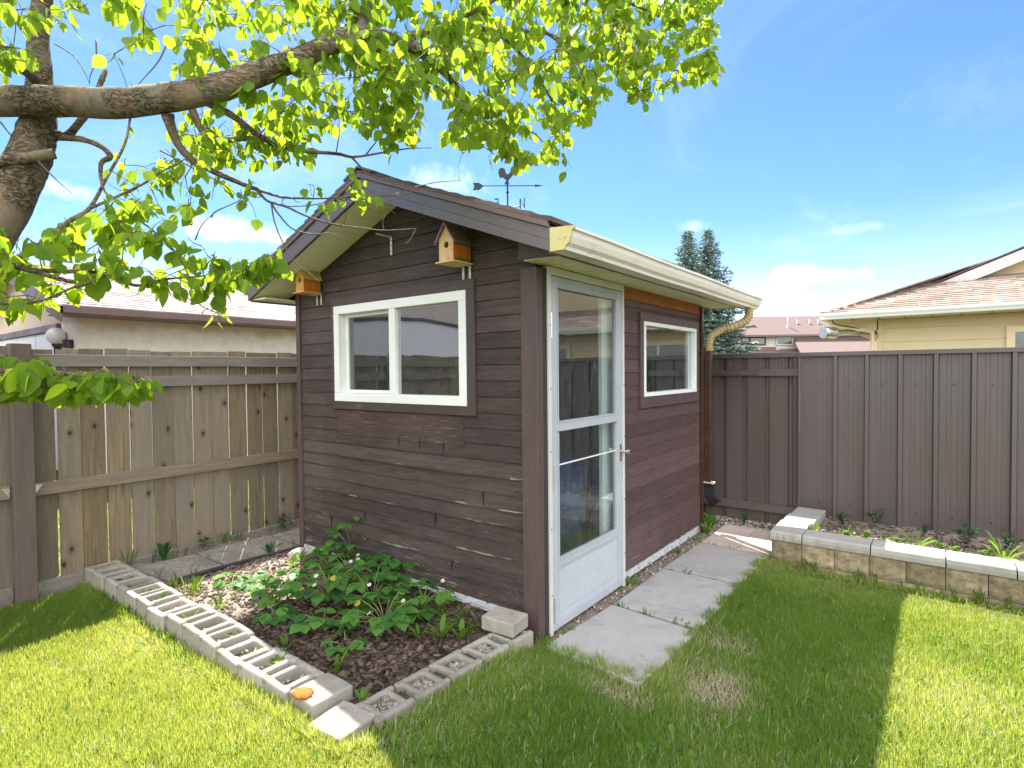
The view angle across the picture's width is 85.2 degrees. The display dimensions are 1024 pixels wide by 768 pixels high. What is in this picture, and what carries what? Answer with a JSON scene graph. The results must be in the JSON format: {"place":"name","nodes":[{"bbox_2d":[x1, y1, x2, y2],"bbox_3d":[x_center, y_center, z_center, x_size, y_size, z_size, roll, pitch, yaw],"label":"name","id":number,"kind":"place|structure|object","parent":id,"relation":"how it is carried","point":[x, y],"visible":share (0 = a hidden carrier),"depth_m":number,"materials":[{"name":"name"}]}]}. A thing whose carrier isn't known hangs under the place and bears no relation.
{"place":"outdoors","nodes":[
{"label":"outdoors","id":0,"kind":"place"},
{"bbox_2d":[0,261,295,473],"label":"stucco garage","id":1,"kind":"structure","parent":0,"point":[118,316],"depth_m":9.03,"materials":[{"name":"grey"}]},
{"bbox_2d":[0,334,57,464],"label":"garage door","id":2,"kind":"structure","parent":1,"relation":"in","point":[38,341],"depth_m":9.15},
{"bbox_2d":[45,328,73,353],"bbox_3d":[-6.650,-0.544,8.236,0.500,0.590,0.246,0,1,18],"label":"wall lamp","id":3,"kind":"object","parent":1,"relation":"attached to","point":[56,337],"visible":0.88,"depth_m":8.18,"materials":[{"name":"white glass"}]},
{"bbox_2d":[131,534,532,742],"bbox_3d":[-1.409,1.347,3.518,3.020,0.053,1.255,0,2,38],"label":"garden bed","id":4,"kind":"object","parent":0,"point":[475,636],"visible":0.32,"depth_m":3.36,"materials":[{"name":"soil"}]},
{"bbox_2d":[157,541,171,560],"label":"weed","id":5,"kind":"object","parent":4,"relation":"on","point":[163,552],"visible":0.98,"depth_m":4.23,"materials":[{"name":"green plant"}]},
{"bbox_2d":[211,572,251,589],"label":"strawberry plant","id":6,"kind":"object","parent":4,"relation":"on","point":[238,582],"visible":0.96,"depth_m":3.67,"materials":[{"name":"green plant"}]},
{"bbox_2d":[171,545,299,582],"bbox_3d":[-1.946,1.319,4.197,0.028,0.033,1.121,1,2,40],"label":"bed edging","id":7,"kind":"object","parent":4,"relation":"on","point":[234,563],"visible":0.66,"depth_m":4.08,"materials":[{"name":"black metal"}]},
{"bbox_2d":[232,577,274,592],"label":"strawberry plant","id":8,"kind":"object","parent":4,"relation":"on","point":[246,587],"visible":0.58,"depth_m":3.60,"materials":[{"name":"green plant"}]},
{"bbox_2d":[244,570,293,605],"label":"strawberry plant","id":9,"kind":"object","parent":4,"relation":"on","point":[263,592],"visible":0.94,"depth_m":3.35,"materials":[{"name":"green plant"}]},
{"bbox_2d":[165,546,374,625],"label":"soil crumbs","id":10,"kind":"object","parent":4,"relation":"on","point":[256,564],"visible":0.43,"depth_m":3.72,"materials":[{"name":"soil"}]},
{"bbox_2d":[251,601,299,625],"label":"strawberry plant","id":11,"kind":"object","parent":4,"relation":"on","point":[284,612],"visible":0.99,"depth_m":3.15,"materials":[{"name":"green plant"}]},
{"bbox_2d":[252,568,308,598],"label":"strawberry plant","id":12,"kind":"object","parent":4,"relation":"on","point":[294,574],"visible":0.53,"depth_m":3.58,"materials":[{"name":"green plant"}]},
{"bbox_2d":[283,607,349,634],"bbox_3d":[-1.048,1.310,3.084,0.403,0.101,0.274,-2,2,-37],"label":"strawberry plant","id":13,"kind":"object","parent":4,"relation":"on","point":[314,623],"visible":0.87,"depth_m":3.01,"materials":[{"name":"green plant"}]},
{"bbox_2d":[298,544,352,567],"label":"strawberry plant","id":14,"kind":"object","parent":4,"relation":"on","point":[321,554],"visible":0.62,"depth_m":3.93,"materials":[{"name":"green plant"}]},
{"bbox_2d":[280,560,371,605],"bbox_3d":[-1.155,1.229,3.444,0.485,0.246,0.457,0,1,14],"label":"strawberry plant","id":15,"kind":"object","parent":4,"relation":"on","point":[340,582],"visible":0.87,"depth_m":3.34,"materials":[{"name":"green plant"}]},
{"bbox_2d":[171,549,485,702],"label":"bark mulch","id":16,"kind":"object","parent":4,"relation":"on","point":[410,647],"visible":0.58,"depth_m":2.88,"materials":[{"name":"wood"}]},
{"bbox_2d":[413,590,484,633],"bbox_3d":[-0.341,1.296,3.216,0.638,0.108,0.303,0,2,38],"label":"chickweed","id":17,"kind":"object","parent":16,"relation":"on","point":[442,610],"visible":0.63,"depth_m":3.19,"materials":[{"name":"green plant"}]},
{"bbox_2d":[320,628,368,660],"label":"strawberry plant","id":18,"kind":"object","parent":4,"relation":"on","point":[359,643],"visible":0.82,"depth_m":2.82,"materials":[{"name":"green plant"}]},
{"bbox_2d":[321,515,369,559],"bbox_3d":[-1.145,1.135,4.033,0.457,0.406,0.415,0,2,38],"label":"strawberry plant","id":19,"kind":"object","parent":4,"relation":"on","point":[327,547],"visible":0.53,"depth_m":3.94,"materials":[{"name":"green plant"}]},
{"bbox_2d":[316,551,381,581],"bbox_3d":[-1.088,1.235,3.734,0.426,0.220,0.484,-1,1,-19],"label":"strawberry plant","id":20,"kind":"object","parent":4,"relation":"on","point":[369,563],"visible":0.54,"depth_m":3.69,"materials":[{"name":"green plant"}]},
{"bbox_2d":[326,563,410,618],"bbox_3d":[-0.840,1.238,3.337,0.542,0.228,0.481,0,2,38],"label":"strawberry plant","id":21,"kind":"object","parent":4,"relation":"on","point":[386,578],"visible":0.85,"depth_m":3.28,"materials":[{"name":"green plant"}]},
{"bbox_2d":[338,587,422,635],"bbox_3d":[-0.716,1.264,3.051,0.462,0.188,0.480,0,1,5],"label":"strawberry plant","id":22,"kind":"object","parent":4,"relation":"on","point":[400,617],"visible":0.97,"depth_m":2.96,"materials":[{"name":"green plant"}]},
{"bbox_2d":[372,551,404,572],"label":"strawberry plant","id":23,"kind":"object","parent":4,"relation":"on","point":[395,564],"visible":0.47,"depth_m":3.68,"materials":[{"name":"green plant"}]},
{"bbox_2d":[387,562,433,583],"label":"strawberry plant","id":24,"kind":"object","parent":4,"relation":"on","point":[401,576],"visible":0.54,"depth_m":3.54,"materials":[{"name":"green plant"}]},
{"bbox_2d":[386,579,455,620],"bbox_3d":[-0.563,1.279,3.290,0.401,0.143,0.410,0,2,38],"label":"strawberry plant","id":25,"kind":"object","parent":4,"relation":"on","point":[444,596],"visible":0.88,"depth_m":3.27,"materials":[{"name":"green plant"}]},
{"bbox_2d":[424,614,454,637],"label":"dandelion","id":26,"kind":"object","parent":4,"relation":"on","point":[444,628],"visible":0.97,"depth_m":2.95,"materials":[{"name":"green plant"}]},
{"bbox_2d":[447,618,469,638],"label":"dandelion","id":27,"kind":"object","parent":4,"relation":"on","point":[462,631],"visible":0.94,"depth_m":2.94,"materials":[{"name":"green plant"}]},
{"bbox_2d":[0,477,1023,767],"bbox_3d":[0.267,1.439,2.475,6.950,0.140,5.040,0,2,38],"label":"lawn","id":28,"kind":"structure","parent":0,"point":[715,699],"depth_m":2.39,"materials":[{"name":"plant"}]},
{"bbox_2d":[91,564,134,592],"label":"concrete block","id":29,"kind":"object","parent":28,"relation":"on","point":[98,577],"depth_m":3.80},
{"bbox_2d":[135,554,224,582],"bbox_3d":[-2.416,1.370,4.049,0.534,0.077,0.419,0,2,38],"label":"aggregate paver","id":30,"kind":"object","parent":28,"relation":"on","point":[180,566],"visible":0.48,"depth_m":4.05,"materials":[{"name":"concrete"}]},
{"bbox_2d":[199,535,297,565],"bbox_3d":[-2.087,1.358,4.449,0.510,0.077,0.575,0,2,38],"label":"aggregate paver","id":31,"kind":"object","parent":28,"relation":"on","point":[224,555],"visible":0.48,"depth_m":4.42,"materials":[{"name":"concrete"}]},
{"bbox_2d":[272,528,299,545],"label":"aggregate paver","id":32,"kind":"object","parent":28,"relation":"on","point":[290,536],"visible":0.11,"depth_m":4.79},
{"bbox_2d":[248,165,762,643],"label":"garden shed","id":33,"kind":"structure","parent":28,"relation":"on","point":[446,415],"depth_m":3.69,"materials":[{"name":"paint"}]},
{"bbox_2d":[293,269,322,304],"bbox_3d":[-1.516,-0.735,4.136,0.140,0.285,0.168,0,2,38],"label":"birdhouse","id":34,"kind":"object","parent":33,"relation":"hanging from","point":[307,283],"visible":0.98,"depth_m":4.10,"materials":[{"name":"orange wood"}]},
{"bbox_2d":[333,290,466,405],"bbox_3d":[-0.758,-0.217,3.721,1.298,0.688,0.103,0,2,38],"label":"window","id":35,"kind":"structure","parent":33,"relation":"in","point":[342,315],"depth_m":3.69,"materials":[{"name":"white plastic"}]},
{"bbox_2d":[434,221,473,279],"bbox_3d":[-0.333,-0.769,3.221,0.154,0.306,0.176,0,2,38],"label":"birdhouse","id":36,"kind":"object","parent":33,"relation":"attached to","point":[454,243],"visible":1,"depth_m":3.18,"materials":[{"name":"orange wood"}]},
{"bbox_2d":[473,167,542,208],"bbox_3d":[-0.035,-1.579,4.589,0.555,0.413,0.176,-1,1,-16],"label":"weathervane","id":37,"kind":"object","parent":33,"relation":"on","point":[501,173],"visible":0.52,"depth_m":4.58,"materials":[{"name":"black metal"}]},
{"bbox_2d":[559,451,598,551],"bbox_3d":[0.560,0.937,4.608,0.798,0.726,0.816,0,2,38],"label":"blue tarp bundle","id":38,"kind":"object","parent":33,"relation":"on","point":[573,490],"visible":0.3,"depth_m":4.28,"materials":[{"name":"plastic"}]},
{"bbox_2d":[568,428,598,551],"bbox_3d":[0.683,0.817,4.348,0.220,0.950,0.585,0,2,38],"label":"shovel","id":39,"kind":"object","parent":33,"relation":"on","point":[588,527],"visible":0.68,"depth_m":4.23,"materials":[{"name":"plastic"}]},
{"bbox_2d":[551,275,630,630],"bbox_3d":[0.497,0.384,3.428,0.097,1.991,0.883,0,2,38],"label":"storm door","id":40,"kind":"structure","parent":33,"relation":"in","point":[589,572],"depth_m":3.42,"materials":[{"name":"metal"}]},
{"bbox_2d":[598,298,612,535],"bbox_3d":[0.640,0.355,3.787,0.030,1.900,0.157,0,2,38],"label":"curtain","id":41,"kind":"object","parent":33,"relation":"attached to","point":[605,369],"depth_m":3.75,"materials":[{"name":"fabric"}]},
{"bbox_2d":[644,321,696,396],"bbox_3d":[1.260,-0.196,4.520,0.103,0.553,1.093,0,2,38],"label":"window","id":42,"kind":"structure","parent":33,"relation":"in","point":[690,335],"depth_m":4.90,"materials":[{"name":"white plastic"}]},
{"bbox_2d":[548,605,696,687],"bbox_3d":[0.614,1.423,3.047,0.571,0.060,0.696,1,2,41],"label":"paver","id":43,"kind":"object","parent":28,"relation":"on","point":[613,633],"visible":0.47,"depth_m":3.03,"materials":[{"name":"concrete"}]},
{"bbox_2d":[550,524,719,640],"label":"gravel strip","id":44,"kind":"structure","parent":28,"relation":"on","point":[594,612],"depth_m":3.76,"materials":[{"name":"gravel"}]},
{"bbox_2d":[615,569,738,628],"bbox_3d":[1.093,1.405,3.643,0.553,0.060,0.802,0,2,38],"label":"paver","id":45,"kind":"object","parent":28,"relation":"on","point":[664,594],"visible":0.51,"depth_m":3.60,"materials":[{"name":"concrete"}]},
{"bbox_2d":[664,543,768,583],"bbox_3d":[1.582,1.384,4.271,0.563,0.062,0.759,0,2,38],"label":"paver","id":46,"kind":"object","parent":28,"relation":"on","point":[717,562],"visible":0.61,"depth_m":4.23,"materials":[{"name":"concrete"}]},
{"bbox_2d":[0,461,1023,631],"bbox_3d":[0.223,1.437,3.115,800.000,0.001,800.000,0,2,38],"label":"ground","id":47,"kind":"structure","parent":0,"point":[955,603],"depth_m":3.83,"materials":[{"name":"plant"}]},
{"bbox_2d":[84,559,125,584],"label":"concrete block","id":48,"kind":"object","parent":47,"relation":"on","point":[88,570],"depth_m":3.94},
{"bbox_2d":[105,570,147,602],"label":"concrete block","id":49,"kind":"object","parent":47,"relation":"on","point":[111,583],"depth_m":3.69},
{"bbox_2d":[116,576,160,608],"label":"concrete block","id":50,"kind":"object","parent":47,"relation":"on","point":[121,589],"depth_m":3.58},
{"bbox_2d":[125,581,167,615],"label":"concrete block","id":51,"kind":"object","parent":47,"relation":"on","point":[131,596],"depth_m":3.47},
{"bbox_2d":[0,343,299,607],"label":"wooden fence","id":52,"kind":"object","parent":47,"relation":"on","point":[31,486],"visible":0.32,"depth_m":4.27,"materials":[{"name":"brown wood"}]},
{"bbox_2d":[136,587,183,622],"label":"concrete block","id":53,"kind":"object","parent":47,"relation":"on","point":[143,603],"depth_m":3.36,"materials":[{"name":"concrete"}]},
{"bbox_2d":[147,597,197,634],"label":"concrete block","id":54,"kind":"object","parent":47,"relation":"on","point":[156,614],"depth_m":3.23,"materials":[{"name":"concrete"}]},
{"bbox_2d":[166,603,216,643],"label":"concrete block","id":55,"kind":"object","parent":47,"relation":"on","point":[175,622],"depth_m":3.10,"materials":[{"name":"concrete"}]},
{"bbox_2d":[182,612,236,657],"bbox_3d":[-1.636,1.394,3.020,0.212,0.205,0.204,2,3,36],"label":"concrete block","id":56,"kind":"object","parent":47,"relation":"on","point":[193,632],"depth_m":2.98,"materials":[{"name":"concrete"}]},
{"bbox_2d":[199,622,254,667],"bbox_3d":[-1.477,1.397,2.893,0.198,0.205,0.208,0,2,40],"label":"concrete block","id":57,"kind":"object","parent":47,"relation":"on","point":[209,645],"depth_m":2.86,"materials":[{"name":"concrete"}]},
{"bbox_2d":[217,636,272,678],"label":"concrete block","id":58,"kind":"object","parent":47,"relation":"on","point":[227,659],"depth_m":2.72,"materials":[{"name":"concrete"}]},
{"bbox_2d":[238,647,299,691],"bbox_3d":[-1.144,1.404,2.626,0.209,0.205,0.201,0,2,36],"label":"concrete block","id":59,"kind":"object","parent":47,"relation":"on","point":[249,670],"depth_m":2.60,"materials":[{"name":"concrete"}]},
{"bbox_2d":[262,660,324,707],"bbox_3d":[-0.978,1.404,2.499,0.205,0.205,0.198,1,2,39],"label":"concrete block","id":60,"kind":"object","parent":47,"relation":"on","point":[296,671],"depth_m":2.48,"materials":[{"name":"concrete"}]},
{"bbox_2d":[290,673,352,721],"bbox_3d":[-0.815,1.403,2.388,0.188,0.205,0.200,0,1,38],"label":"concrete block","id":61,"kind":"object","parent":47,"relation":"on","point":[330,690],"depth_m":2.35,"materials":[{"name":"concrete"}]},
{"bbox_2d":[291,687,313,699],"bbox_3d":[-0.879,1.295,2.338,0.106,0.024,0.084,0,2,38],"label":"orange fungus","id":62,"kind":"object","parent":61,"relation":"on","point":[301,693],"visible":1,"depth_m":2.32},
{"bbox_2d":[308,701,374,747],"bbox_3d":[-0.673,1.390,2.218,0.193,0.120,0.193,0,3,32],"label":"concrete block","id":63,"kind":"object","parent":47,"relation":"on","point":[345,715],"depth_m":2.20,"materials":[{"name":"concrete"}]},
{"bbox_2d":[0,0,725,410],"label":"leafy tree","id":64,"kind":"object","parent":47,"relation":"on","point":[360,42],"visible":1,"depth_m":2.31,"materials":[{"name":"green plant"}]},
{"bbox_2d":[355,686,414,734],"bbox_3d":[-0.529,1.419,2.323,0.173,0.190,0.197,1,2,41],"label":"concrete block","id":65,"kind":"object","parent":47,"relation":"on","point":[391,694],"depth_m":2.30,"materials":[{"name":"concrete"}]},
{"bbox_2d":[96,524,719,712],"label":"gravel","id":66,"kind":"structure","parent":47,"relation":"on","point":[424,684],"depth_m":2.77,"materials":[{"name":"gravel"}]},
{"bbox_2d":[393,667,450,708],"bbox_3d":[-0.398,1.414,2.475,0.173,0.190,0.197,1,2,41],"label":"concrete block","id":67,"kind":"object","parent":47,"relation":"on","point":[402,685],"depth_m":2.45,"materials":[{"name":"concrete"}]},
{"bbox_2d":[428,649,482,687],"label":"concrete block","id":68,"kind":"object","parent":47,"relation":"on","point":[439,666],"depth_m":2.60,"materials":[{"name":"concrete"}]},
{"bbox_2d":[461,636,508,666],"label":"concrete block","id":69,"kind":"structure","parent":47,"relation":"on","point":[471,650],"depth_m":2.76,"materials":[{"name":"concrete"}]},
{"bbox_2d":[487,630,532,654],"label":"concrete block","id":70,"kind":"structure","parent":47,"relation":"on","point":[525,638],"depth_m":2.88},
{"bbox_2d":[482,606,527,637],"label":"loose block","id":71,"kind":"object","parent":70,"relation":"on","point":[507,622],"depth_m":2.92,"materials":[{"name":"concrete"}]},
{"bbox_2d":[91,517,1023,767],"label":"grass tufts","id":72,"kind":"object","parent":47,"relation":"on","point":[194,589],"visible":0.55,"depth_m":3.57,"materials":[{"name":"green plant"}]},
{"bbox_2d":[673,228,737,353],"bbox_3d":[7.822,-3.067,25.007,4.799,7.808,4.732,-1,1,-20],"label":"spruce tree","id":73,"kind":"object","parent":47,"relation":"on","point":[685,261],"visible":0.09,"depth_m":24.62,"materials":[{"name":"green plant"}]},
{"bbox_2d":[702,532,746,548],"bbox_3d":[1.833,1.363,4.790,0.277,0.056,0.350,0,2,38],"label":"paver","id":74,"kind":"object","parent":47,"relation":"on","point":[727,540],"visible":0.62,"depth_m":4.76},
{"bbox_2d":[695,228,760,353],"bbox_3d":[8.942,-3.185,25.338,5.416,8.007,5.489,-1,1,-23],"label":"spruce tree","id":75,"kind":"object","parent":47,"relation":"on","point":[707,251],"visible":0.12,"depth_m":25.12,"materials":[{"name":"green plant"}]},
{"bbox_2d":[716,524,756,537],"bbox_3d":[2.044,1.355,5.072,0.280,0.053,0.335,0,2,38],"label":"paver","id":76,"kind":"object","parent":47,"relation":"on","point":[742,531],"visible":0.61,"depth_m":5.05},
{"bbox_2d":[699,516,773,533],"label":"fence foot soil","id":77,"kind":"structure","parent":47,"relation":"on","point":[715,527],"depth_m":5.26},
{"bbox_2d":[715,515,776,530],"bbox_3d":[2.253,1.319,5.222,0.769,0.044,0.244,0,2,38],"label":"fence debris","id":78,"kind":"object","parent":77,"relation":"on","point":[724,520],"visible":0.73,"depth_m":5.27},
{"bbox_2d":[736,537,770,555],"bbox_3d":[2.053,1.365,4.617,0.272,0.055,0.365,0,2,38],"label":"paver","id":79,"kind":"object","parent":47,"relation":"on","point":[758,545],"visible":0.42,"depth_m":4.60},
{"bbox_2d":[749,528,770,540],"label":"paver","id":80,"kind":"object","parent":47,"relation":"on","point":[761,533],"visible":0.35,"depth_m":4.90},
{"bbox_2d":[768,555,797,567],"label":"wall block","id":81,"kind":"structure","parent":47,"relation":"on","point":[794,563],"depth_m":4.24,"materials":[{"name":"stone"}]},
{"bbox_2d":[771,539,801,562],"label":"wall block","id":82,"kind":"structure","parent":81,"relation":"on","point":[787,551],"depth_m":4.24,"materials":[{"name":"stone"}]},
{"bbox_2d":[725,312,876,352],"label":"beige house","id":83,"kind":"structure","parent":47,"relation":"on","point":[773,334],"depth_m":54.87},
{"bbox_2d":[741,337,765,344],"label":"window","id":84,"kind":"structure","parent":83,"relation":"in","point":[762,340],"depth_m":54.86,"materials":[{"name":"white metal"}]},
{"bbox_2d":[798,563,830,573],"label":"wall block","id":85,"kind":"structure","parent":47,"relation":"on","point":[820,568],"depth_m":4.11,"materials":[{"name":"stone"}]},
{"bbox_2d":[802,544,834,568],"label":"wall block","id":86,"kind":"structure","parent":85,"relation":"on","point":[824,557],"depth_m":4.11,"materials":[{"name":"stone"}]},
{"bbox_2d":[831,569,864,579],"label":"wall block","id":87,"kind":"structure","parent":47,"relation":"on","point":[841,572],"depth_m":4.01,"materials":[{"name":"stone"}]},
{"bbox_2d":[834,550,868,575],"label":"wall block","id":88,"kind":"structure","parent":87,"relation":"on","point":[850,562],"depth_m":3.98,"materials":[{"name":"stone"}]},
{"bbox_2d":[802,529,871,554],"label":"cap block","id":89,"kind":"structure","parent":88,"relation":"on","point":[847,543],"depth_m":4.06,"materials":[{"name":"stone"}]},
{"bbox_2d":[704,347,1023,542],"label":"metal fence","id":90,"kind":"object","parent":47,"relation":"on","point":[933,439],"visible":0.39,"depth_m":4.71,"materials":[{"name":"brown metal"}]},
{"bbox_2d":[865,575,901,586],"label":"wall block","id":91,"kind":"structure","parent":47,"relation":"on","point":[885,581],"depth_m":3.86,"materials":[{"name":"stone"}]},
{"bbox_2d":[869,553,905,582],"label":"wall block","id":92,"kind":"structure","parent":91,"relation":"on","point":[888,568],"depth_m":3.85,"materials":[{"name":"stone"}]},
{"bbox_2d":[902,582,940,594],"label":"wall block","id":93,"kind":"structure","parent":47,"relation":"on","point":[914,588],"depth_m":3.74,"materials":[{"name":"stone"}]},
{"bbox_2d":[906,561,944,589],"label":"wall block","id":94,"kind":"structure","parent":93,"relation":"on","point":[930,576],"depth_m":3.73,"materials":[{"name":"stone"}]},
{"bbox_2d":[871,539,944,567],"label":"cap block","id":95,"kind":"structure","parent":94,"relation":"on","point":[911,553],"depth_m":3.80,"materials":[{"name":"stone"}]},
{"bbox_2d":[942,584,981,600],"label":"wall block","id":96,"kind":"structure","parent":47,"relation":"on","point":[949,593],"depth_m":3.62,"materials":[{"name":"stone"}]},
{"bbox_2d":[946,567,987,597],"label":"wall block","id":97,"kind":"structure","parent":96,"relation":"on","point":[965,582],"depth_m":3.60,"materials":[{"name":"stone"}]},
{"bbox_2d":[946,550,1016,578],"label":"cap block","id":98,"kind":"structure","parent":97,"relation":"on","point":[988,565],"depth_m":3.57,"materials":[{"name":"stone"}]},
{"bbox_2d":[983,597,1023,609],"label":"wall block","id":99,"kind":"structure","parent":47,"relation":"on","point":[1000,602],"depth_m":3.49,"materials":[{"name":"stone"}]},
{"bbox_2d":[988,575,1023,603],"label":"wall block","id":100,"kind":"structure","parent":99,"relation":"on","point":[1001,588],"depth_m":3.48,"materials":[{"name":"stone"}]},
{"bbox_2d":[0,0,1023,322],"label":"sky","id":101,"kind":"structure","parent":0,"point":[844,152],"materials":[{"name":"blue"}]},
{"bbox_2d":[818,246,1023,350],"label":"yellow house","id":102,"kind":"structure","parent":0,"point":[979,305],"depth_m":10.03,"materials":[{"name":"paint"}]},
{"bbox_2d":[819,327,876,338],"bbox_3d":[6.532,-0.967,10.639,1.448,0.239,0.244,-1,1,-16],"label":"metal vent cap","id":103,"kind":"object","parent":102,"relation":"attached to","point":[829,333],"visible":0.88,"depth_m":10.46,"materials":[{"name":"metal"}]},
{"bbox_2d":[1006,326,1023,346],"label":"window","id":104,"kind":"structure","parent":102,"relation":"in","point":[1014,334],"depth_m":9.32,"materials":[{"name":"white glass"}]},
{"bbox_2d":[818,516,1023,562],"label":"planter soil","id":105,"kind":"structure","parent":0,"point":[915,533],"depth_m":4.33,"materials":[{"name":"soil"}]},
{"bbox_2d":[951,521,979,544],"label":"planter weed","id":106,"kind":"object","parent":105,"relation":"on","point":[959,531],"visible":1,"depth_m":4.05,"materials":[{"name":"green plant"}]},
{"bbox_2d":[981,530,1023,558],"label":"planter weed","id":107,"kind":"object","parent":105,"relation":"on","point":[1002,554],"visible":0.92,"depth_m":3.75,"materials":[{"name":"green plant"}]},
{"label":"wall block","id":108,"kind":"object","parent":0,"visible":0},
{"bbox_2d":[770,520,810,543],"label":"cap block","id":109,"kind":"structure","parent":108,"relation":"on","point":[788,531],"depth_m":4.29,"materials":[{"name":"stone"}]},
{"bbox_2d":[783,513,818,528],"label":"cap block","id":110,"kind":"structure","parent":108,"relation":"on","point":[813,521],"depth_m":4.63,"materials":[{"name":"stone"}]},
{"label":"wall block","id":111,"kind":"object","parent":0,"visible":0},
{"bbox_2d":[792,507,825,524],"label":"cap block","id":112,"kind":"structure","parent":111,"relation":"on","point":[820,514],"depth_m":4.82,"materials":[{"name":"stone"}]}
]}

